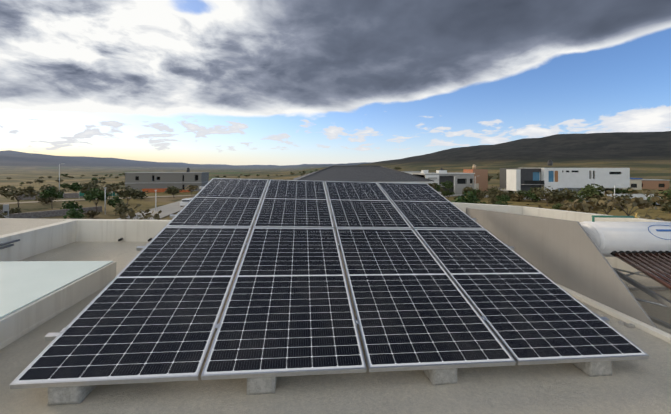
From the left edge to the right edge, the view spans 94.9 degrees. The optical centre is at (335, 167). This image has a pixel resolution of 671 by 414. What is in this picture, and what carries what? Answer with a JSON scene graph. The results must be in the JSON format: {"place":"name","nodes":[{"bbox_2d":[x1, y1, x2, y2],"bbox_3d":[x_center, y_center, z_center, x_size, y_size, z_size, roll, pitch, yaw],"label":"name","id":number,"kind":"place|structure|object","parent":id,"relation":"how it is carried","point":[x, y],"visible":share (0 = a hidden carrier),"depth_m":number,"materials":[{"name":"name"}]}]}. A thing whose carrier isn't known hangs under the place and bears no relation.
{"place":"outdoors","nodes":[
{"label":"outdoors","id":0,"kind":"place"},
{"bbox_2d":[0,194,196,203],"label":"road","id":1,"kind":"structure","parent":0,"point":[95,199],"depth_m":74.84,"materials":[{"name":"grey asphalt"}]},
{"bbox_2d":[117,197,193,219],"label":"road","id":2,"kind":"structure","parent":0,"point":[170,208],"depth_m":56.30,"materials":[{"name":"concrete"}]},
{"bbox_2d":[180,198,192,206],"bbox_3d":[-30.475,7.161,63.562,1.820,1.475,4.300,0,0,-10],"label":"white parked car","id":3,"kind":"object","parent":2,"relation":"on","point":[185,201],"visible":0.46,"depth_m":62.13,"materials":[{"name":"paint"}]},
{"bbox_2d":[0,131,670,220],"bbox_3d":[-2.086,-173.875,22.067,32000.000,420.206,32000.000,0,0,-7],"label":"hilly terrain","id":4,"kind":"structure","parent":0,"point":[645,155],"depth_m":1206.82,"materials":[{"name":"brown soil"}]},
{"bbox_2d":[9,207,21,213],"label":"olive shrub","id":5,"kind":"object","parent":4,"relation":"on","point":[14,210],"visible":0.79,"depth_m":49.16,"materials":[{"name":"green plant"}]},
{"bbox_2d":[0,184,39,206],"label":"mesquite tree","id":6,"kind":"object","parent":4,"relation":"on","point":[11,192],"visible":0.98,"depth_m":60.68,"materials":[{"name":"green plant"}]},
{"bbox_2d":[3,193,63,217],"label":"concrete meter posts","id":7,"kind":"object","parent":4,"relation":"on","point":[5,208],"visible":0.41,"depth_m":44.78,"materials":[{"name":"grey concrete"}]},
{"bbox_2d":[35,190,58,203],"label":"olive shrub","id":8,"kind":"object","parent":4,"relation":"on","point":[44,200],"visible":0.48,"depth_m":66.14,"materials":[{"name":"green plant"}]},
{"bbox_2d":[39,184,57,191],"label":"mesquite tree","id":9,"kind":"object","parent":4,"relation":"on","point":[43,187],"visible":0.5,"depth_m":92.12,"materials":[{"name":"green plant"}]},
{"bbox_2d":[38,187,63,208],"bbox_3d":[-53.710,5.820,58.280,3.595,4.515,3.728,0,0,24],"label":"green tree","id":10,"kind":"object","parent":4,"relation":"on","point":[47,193],"visible":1,"depth_m":58.05,"materials":[{"name":"green plant"}]},
{"bbox_2d":[0,193,108,218],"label":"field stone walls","id":11,"kind":"structure","parent":4,"relation":"on","point":[42,214],"depth_m":50.52,"materials":[{"name":"grey stone"}]},
{"bbox_2d":[60,183,69,188],"bbox_3d":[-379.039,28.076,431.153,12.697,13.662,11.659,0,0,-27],"label":"green tree","id":12,"kind":"object","parent":4,"relation":"on","point":[64,185],"visible":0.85,"depth_m":429.53,"materials":[{"name":"green plant"}]},
{"bbox_2d":[60,200,82,208],"bbox_3d":[-45.383,6.882,53.305,3.080,2.639,3.224,0,0,17],"label":"green shrub","id":13,"kind":"object","parent":4,"relation":"on","point":[70,205],"visible":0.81,"depth_m":52.88,"materials":[{"name":"green plant"}]},
{"bbox_2d":[63,207,86,218],"bbox_3d":[-37.350,6.992,44.155,2.778,2.509,2.654,0,0,31],"label":"green shrub","id":14,"kind":"object","parent":4,"relation":"on","point":[74,214],"visible":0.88,"depth_m":43.99,"materials":[{"name":"green plant"}]},
{"bbox_2d":[67,182,83,191],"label":"green tree","id":15,"kind":"object","parent":4,"relation":"on","point":[76,187],"visible":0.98,"depth_m":85.70,"materials":[{"name":"green plant"}]},
{"bbox_2d":[74,182,91,190],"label":"mesquite tree","id":16,"kind":"object","parent":4,"relation":"on","point":[83,184],"visible":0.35,"depth_m":107.60,"materials":[{"name":"green plant"}]},
{"bbox_2d":[85,210,100,217],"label":"dry shrub","id":17,"kind":"object","parent":4,"relation":"on","point":[91,214],"visible":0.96,"depth_m":48.30,"materials":[{"name":"brown plant"}]},
{"bbox_2d":[80,184,107,199],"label":"mesquite tree","id":18,"kind":"object","parent":4,"relation":"on","point":[88,188],"visible":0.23,"depth_m":72.16,"materials":[{"name":"green plant"}]},
{"bbox_2d":[83,188,109,210],"bbox_3d":[-41.511,5.801,53.609,3.681,4.718,3.818,0,0,-26],"label":"green tree","id":19,"kind":"object","parent":4,"relation":"on","point":[92,195],"visible":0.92,"depth_m":53.15,"materials":[{"name":"green plant"}]},
{"bbox_2d":[79,192,129,198],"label":"green fence","id":20,"kind":"object","parent":4,"relation":"on","point":[82,194],"visible":0.1,"depth_m":77.21,"materials":[{"name":"green metal"}]},
{"bbox_2d":[104,188,105,213],"bbox_3d":[-39.374,5.785,52.660,0.300,4.720,0.300,0,0,-7],"label":"lamp pole","id":21,"kind":"object","parent":4,"relation":"on","point":[105,202],"visible":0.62,"depth_m":52.64,"materials":[{"name":"grey metal"}]},
{"bbox_2d":[99,184,120,197],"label":"bare tree","id":22,"kind":"object","parent":4,"relation":"on","point":[109,189],"visible":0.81,"depth_m":69.12,"materials":[{"name":"brown plant"}]},
{"bbox_2d":[107,196,123,214],"bbox_3d":[-37.259,6.490,52.178,2.414,3.323,2.821,0,0,-37],"label":"green tree","id":23,"kind":"object","parent":4,"relation":"on","point":[112,202],"visible":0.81,"depth_m":51.47,"materials":[{"name":"green plant"}]},
{"bbox_2d":[113,200,131,215],"bbox_3d":[-35.108,6.840,50.977,3.080,2.847,2.437,0,0,32],"label":"olive shrub","id":24,"kind":"object","parent":4,"relation":"on","point":[124,208],"visible":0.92,"depth_m":50.61,"materials":[{"name":"green plant"}]},
{"bbox_2d":[114,186,140,204],"bbox_3d":[-43.869,6.035,65.593,4.863,4.405,5.005,0,0,-1],"label":"mesquite tree","id":25,"kind":"object","parent":4,"relation":"on","point":[127,192],"visible":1,"depth_m":64.54,"materials":[{"name":"green plant"}]},
{"bbox_2d":[120,204,161,219],"bbox_3d":[-21.178,6.086,32.883,4.653,4.360,4.213,0,0,22],"label":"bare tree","id":26,"kind":"object","parent":4,"relation":"on","point":[131,213],"visible":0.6,"depth_m":33.18,"materials":[{"name":"brown plant"}]},
{"bbox_2d":[137,188,148,198],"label":"olive shrub","id":27,"kind":"object","parent":4,"relation":"on","point":[143,193],"visible":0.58,"depth_m":77.20,"materials":[{"name":"green plant"}]},
{"bbox_2d":[124,172,208,192],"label":"building","id":28,"kind":"structure","parent":4,"relation":"on","point":[153,181],"depth_m":104.01,"materials":[{"name":"white paint"}]},
{"bbox_2d":[164,186,181,196],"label":"mesquite tree","id":29,"kind":"object","parent":4,"relation":"on","point":[172,189],"visible":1,"depth_m":81.32,"materials":[{"name":"green plant"}]},
{"bbox_2d":[184,184,197,194],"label":"bare tree","id":30,"kind":"object","parent":4,"relation":"on","point":[193,188],"visible":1,"depth_m":87.29,"materials":[{"name":"brown plant"}]},
{"bbox_2d":[293,165,433,221],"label":"hip roof","id":31,"kind":"structure","parent":4,"relation":"on","point":[364,173],"depth_m":47.41,"materials":[{"name":"tile"}]},
{"bbox_2d":[401,171,420,173],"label":"house","id":32,"kind":"structure","parent":4,"relation":"on","point":[410,172],"depth_m":155.33,"materials":[{"name":"white paint"}]},
{"bbox_2d":[432,183,440,190],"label":"green tree","id":33,"kind":"object","parent":4,"relation":"on","point":[437,188],"visible":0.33,"depth_m":73.59,"materials":[{"name":"green plant"}]},
{"bbox_2d":[412,170,474,193],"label":"house","id":34,"kind":"structure","parent":4,"relation":"on","point":[463,181],"depth_m":91.66,"materials":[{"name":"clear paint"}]},
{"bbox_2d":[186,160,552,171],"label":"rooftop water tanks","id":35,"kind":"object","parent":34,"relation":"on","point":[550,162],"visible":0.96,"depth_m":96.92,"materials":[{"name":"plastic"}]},
{"bbox_2d":[440,180,452,189],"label":"green tree","id":36,"kind":"object","parent":4,"relation":"on","point":[446,184],"visible":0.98,"depth_m":86.59,"materials":[{"name":"green plant"}]},
{"bbox_2d":[441,190,454,199],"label":"green tree","id":37,"kind":"object","parent":4,"relation":"on","point":[445,193],"visible":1,"depth_m":70.25,"materials":[{"name":"green plant"}]},
{"bbox_2d":[462,186,473,196],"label":"olive shrub","id":38,"kind":"object","parent":4,"relation":"on","point":[468,189],"visible":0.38,"depth_m":75.16,"materials":[{"name":"green plant"}]},
{"bbox_2d":[451,191,485,203],"bbox_3d":[15.879,5.461,36.916,4.223,5.389,4.072,0,0,7],"label":"bush","id":39,"kind":"object","parent":4,"relation":"on","point":[470,197],"visible":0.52,"depth_m":36.34,"materials":[{"name":"green plant"}]},
{"bbox_2d":[463,169,487,190],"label":"brick house","id":40,"kind":"structure","parent":4,"relation":"on","point":[481,179],"depth_m":101.40,"materials":[{"name":"orange brick"}]},
{"bbox_2d":[473,188,485,199],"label":"olive shrub","id":41,"kind":"object","parent":4,"relation":"on","point":[480,194],"visible":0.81,"depth_m":73.30,"materials":[{"name":"green plant"}]},
{"bbox_2d":[487,192,495,199],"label":"olive shrub","id":42,"kind":"object","parent":4,"relation":"on","point":[491,195],"visible":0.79,"depth_m":71.21,"materials":[{"name":"green plant"}]},
{"bbox_2d":[485,185,500,195],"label":"olive shrub","id":43,"kind":"object","parent":4,"relation":"on","point":[494,190],"visible":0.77,"depth_m":80.70,"materials":[{"name":"green plant"}]},
{"bbox_2d":[488,196,498,204],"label":"olive shrub","id":44,"kind":"object","parent":4,"relation":"on","point":[493,201],"visible":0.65,"depth_m":60.00,"materials":[{"name":"green plant"}]},
{"bbox_2d":[495,200,507,204],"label":"green shrub","id":45,"kind":"object","parent":4,"relation":"on","point":[501,203],"visible":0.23,"depth_m":53.66,"materials":[{"name":"green plant"}]},
{"bbox_2d":[496,194,509,201],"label":"bush","id":46,"kind":"object","parent":4,"relation":"on","point":[506,198],"visible":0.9,"depth_m":58.33,"materials":[{"name":"green plant"}]},
{"bbox_2d":[496,188,509,197],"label":"olive shrub","id":47,"kind":"object","parent":4,"relation":"on","point":[501,193],"visible":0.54,"depth_m":71.39,"materials":[{"name":"green plant"}]},
{"bbox_2d":[511,193,525,200],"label":"dry shrub","id":48,"kind":"object","parent":4,"relation":"on","point":[516,197],"visible":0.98,"depth_m":69.11,"materials":[{"name":"brown plant"}]},
{"bbox_2d":[513,190,527,200],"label":"green shrub","id":49,"kind":"object","parent":4,"relation":"on","point":[521,193],"visible":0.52,"depth_m":70.89,"materials":[{"name":"green plant"}]},
{"bbox_2d":[523,187,540,201],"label":"green shrub","id":50,"kind":"object","parent":4,"relation":"on","point":[532,196],"visible":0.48,"depth_m":68.75,"materials":[{"name":"green plant"}]},
{"bbox_2d":[530,186,565,205],"bbox_3d":[41.457,5.667,60.464,5.433,4.341,5.349,0,0,-28],"label":"mesquite tree","id":51,"kind":"object","parent":4,"relation":"on","point":[556,193],"visible":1,"depth_m":60.06,"materials":[{"name":"green plant"}]},
{"bbox_2d":[540,192,557,201],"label":"dry shrub","id":52,"kind":"object","parent":4,"relation":"on","point":[553,199],"visible":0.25,"depth_m":65.82,"materials":[{"name":"brown plant"}]},
{"bbox_2d":[550,203,565,210],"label":"green shrub","id":53,"kind":"object","parent":4,"relation":"on","point":[556,206],"visible":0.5,"depth_m":50.98,"materials":[{"name":"green plant"}]},
{"bbox_2d":[555,188,577,200],"bbox_3d":[45.838,5.944,61.589,4.195,3.855,4.075,0,0,38],"label":"bush","id":54,"kind":"object","parent":4,"relation":"on","point":[570,194],"visible":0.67,"depth_m":60.74,"materials":[{"name":"green plant"}]},
{"bbox_2d":[567,194,582,202],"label":"green shrub","id":55,"kind":"object","parent":4,"relation":"on","point":[572,200],"visible":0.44,"depth_m":62.71,"materials":[{"name":"green plant"}]},
{"bbox_2d":[499,168,660,199],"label":"white modern house","id":56,"kind":"structure","parent":4,"relation":"on","point":[526,179],"depth_m":75.28,"materials":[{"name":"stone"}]},
{"bbox_2d":[563,200,600,212],"bbox_3d":[34.699,6.316,43.356,3.704,3.472,4.109,0,0,-25],"label":"bush","id":57,"kind":"object","parent":4,"relation":"on","point":[565,201],"visible":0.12,"depth_m":43.11,"materials":[{"name":"brown plant"}]},
{"bbox_2d":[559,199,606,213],"bbox_3d":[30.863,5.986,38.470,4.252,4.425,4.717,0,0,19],"label":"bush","id":58,"kind":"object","parent":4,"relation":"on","point":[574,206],"visible":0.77,"depth_m":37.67,"materials":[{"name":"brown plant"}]},
{"bbox_2d":[578,184,604,199],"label":"tree","id":59,"kind":"object","parent":4,"relation":"on","point":[590,190],"visible":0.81,"depth_m":65.53,"materials":[{"name":"green plant"}]},
{"bbox_2d":[584,194,602,201],"bbox_3d":[54.431,6.543,64.521,3.818,3.010,3.326,0,0,-8],"label":"dry shrub","id":60,"kind":"object","parent":4,"relation":"on","point":[595,196],"visible":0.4,"depth_m":64.10,"materials":[{"name":"brown plant"}]},
{"bbox_2d":[586,195,628,214],"bbox_3d":[39.214,5.898,44.560,4.972,4.096,5.050,0,0,38],"label":"mesquite tree","id":61,"kind":"object","parent":4,"relation":"on","point":[604,207],"visible":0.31,"depth_m":44.08,"materials":[{"name":"green plant"}]},
{"bbox_2d":[611,188,622,193],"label":"bush","id":62,"kind":"object","parent":4,"relation":"on","point":[619,191],"visible":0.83,"depth_m":74.87,"materials":[{"name":"green plant"}]},
{"bbox_2d":[615,192,632,198],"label":"olive shrub","id":63,"kind":"object","parent":4,"relation":"on","point":[626,196],"visible":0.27,"depth_m":62.15,"materials":[{"name":"green plant"}]},
{"bbox_2d":[600,189,656,215],"bbox_3d":[37.513,5.402,39.794,5.767,5.483,5.221,0,0,-8],"label":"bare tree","id":64,"kind":"object","parent":4,"relation":"on","point":[634,202],"visible":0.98,"depth_m":39.45,"materials":[{"name":"brown plant"}]},
{"bbox_2d":[623,187,635,193],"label":"bush","id":65,"kind":"object","parent":4,"relation":"on","point":[624,191],"visible":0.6,"depth_m":74.76,"materials":[{"name":"green plant"}]},
{"bbox_2d":[622,178,642,189],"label":"house","id":66,"kind":"structure","parent":4,"relation":"on","point":[635,183],"depth_m":108.73,"materials":[{"name":"white paint"}]},
{"bbox_2d":[642,188,667,198],"bbox_3d":[64.704,6.056,62.282,3.604,3.670,3.998,0,0,-42],"label":"bush","id":67,"kind":"object","parent":4,"relation":"on","point":[647,192],"visible":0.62,"depth_m":62.45,"materials":[{"name":"brown plant"}]},
{"bbox_2d":[640,213,670,220],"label":"bush","id":68,"kind":"object","parent":4,"relation":"on","point":[646,216],"visible":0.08,"depth_m":29.71,"materials":[{"name":"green plant"}]},
{"bbox_2d":[655,193,670,213],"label":"bush","id":69,"kind":"object","parent":4,"relation":"on","point":[658,198],"visible":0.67,"depth_m":51.99,"materials":[{"name":"brown plant"}]},
{"bbox_2d":[659,201,670,212],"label":"bush","id":70,"kind":"object","parent":4,"relation":"on","point":[667,208],"visible":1,"depth_m":43.85,"materials":[{"name":"green plant"}]},
{"bbox_2d":[659,190,670,200],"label":"green shrub","id":71,"kind":"object","parent":4,"relation":"on","point":[669,198],"visible":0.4,"depth_m":60.45,"materials":[{"name":"green plant"}]},
{"bbox_2d":[0,0,670,165],"label":"sky","id":72,"kind":"structure","parent":0,"point":[228,82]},
{"bbox_2d":[177,194,658,204],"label":"back street","id":73,"kind":"structure","parent":0,"point":[487,195],"depth_m":81.02,"materials":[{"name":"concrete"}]},
{"bbox_2d":[642,179,669,189],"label":"house","id":74,"kind":"structure","parent":0,"point":[659,184],"depth_m":114.90,"materials":[{"name":"red brick"}]},
{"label":"house walls","id":75,"kind":"object","parent":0,"visible":0},
{"bbox_2d":[0,219,337,260],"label":"parapet walls","id":76,"kind":"structure","parent":75,"relation":"on","point":[37,240],"depth_m":6.03,"materials":[{"name":"white paint"}]},
{"bbox_2d":[0,238,151,248],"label":"parapet conduit and scuppers","id":77,"kind":"object","parent":76,"relation":"attached to","point":[17,240],"visible":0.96,"depth_m":4.63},
{"bbox_2d":[0,218,670,413],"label":"roof","id":78,"kind":"structure","parent":75,"relation":"on","point":[641,386],"depth_m":2.23,"materials":[{"name":"beige concrete"}]},
{"bbox_2d":[0,261,115,349],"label":"low wall","id":79,"kind":"structure","parent":78,"relation":"on","point":[20,322],"depth_m":3.08,"materials":[{"name":"white paint"}]},
{"bbox_2d":[0,261,112,318],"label":"skylight","id":80,"kind":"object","parent":79,"relation":"on","point":[23,283],"depth_m":3.47,"materials":[{"name":"white glass"}]},
{"bbox_2d":[47,361,611,404],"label":"concrete blocks","id":81,"kind":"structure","parent":78,"relation":"on","point":[80,394],"depth_m":2.15,"materials":[{"name":"grey concrete"}]},
{"bbox_2d":[44,185,609,340],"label":"clamps","id":82,"kind":"object","parent":81,"relation":"on","point":[50,336],"visible":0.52,"depth_m":2.90,"materials":[{"name":"metal"}]},
{"bbox_2d":[9,178,648,388],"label":"solar panels","id":83,"kind":"object","parent":82,"relation":"on","point":[151,312],"visible":1,"depth_m":2.90,"materials":[{"name":"glass"}]},
{"bbox_2d":[466,208,670,343],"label":"wall","id":84,"kind":"structure","parent":78,"relation":"on","point":[568,257],"depth_m":4.17,"materials":[{"name":"paint"}]},
{"bbox_2d":[580,213,670,328],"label":"solar water heater","id":85,"kind":"object","parent":78,"relation":"on","point":[643,247],"visible":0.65,"depth_m":3.98,"materials":[{"name":"white metal"}]},
{"bbox_2d":[618,320,634,327],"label":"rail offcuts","id":86,"kind":"object","parent":78,"relation":"on","point":[629,325],"visible":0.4,"depth_m":3.28,"materials":[{"name":"metal"}]},
{"bbox_2d":[451,202,670,274],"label":"white wall","id":87,"kind":"structure","parent":75,"relation":"on","point":[614,262],"depth_m":5.99,"materials":[{"name":"paint"}]}
]}

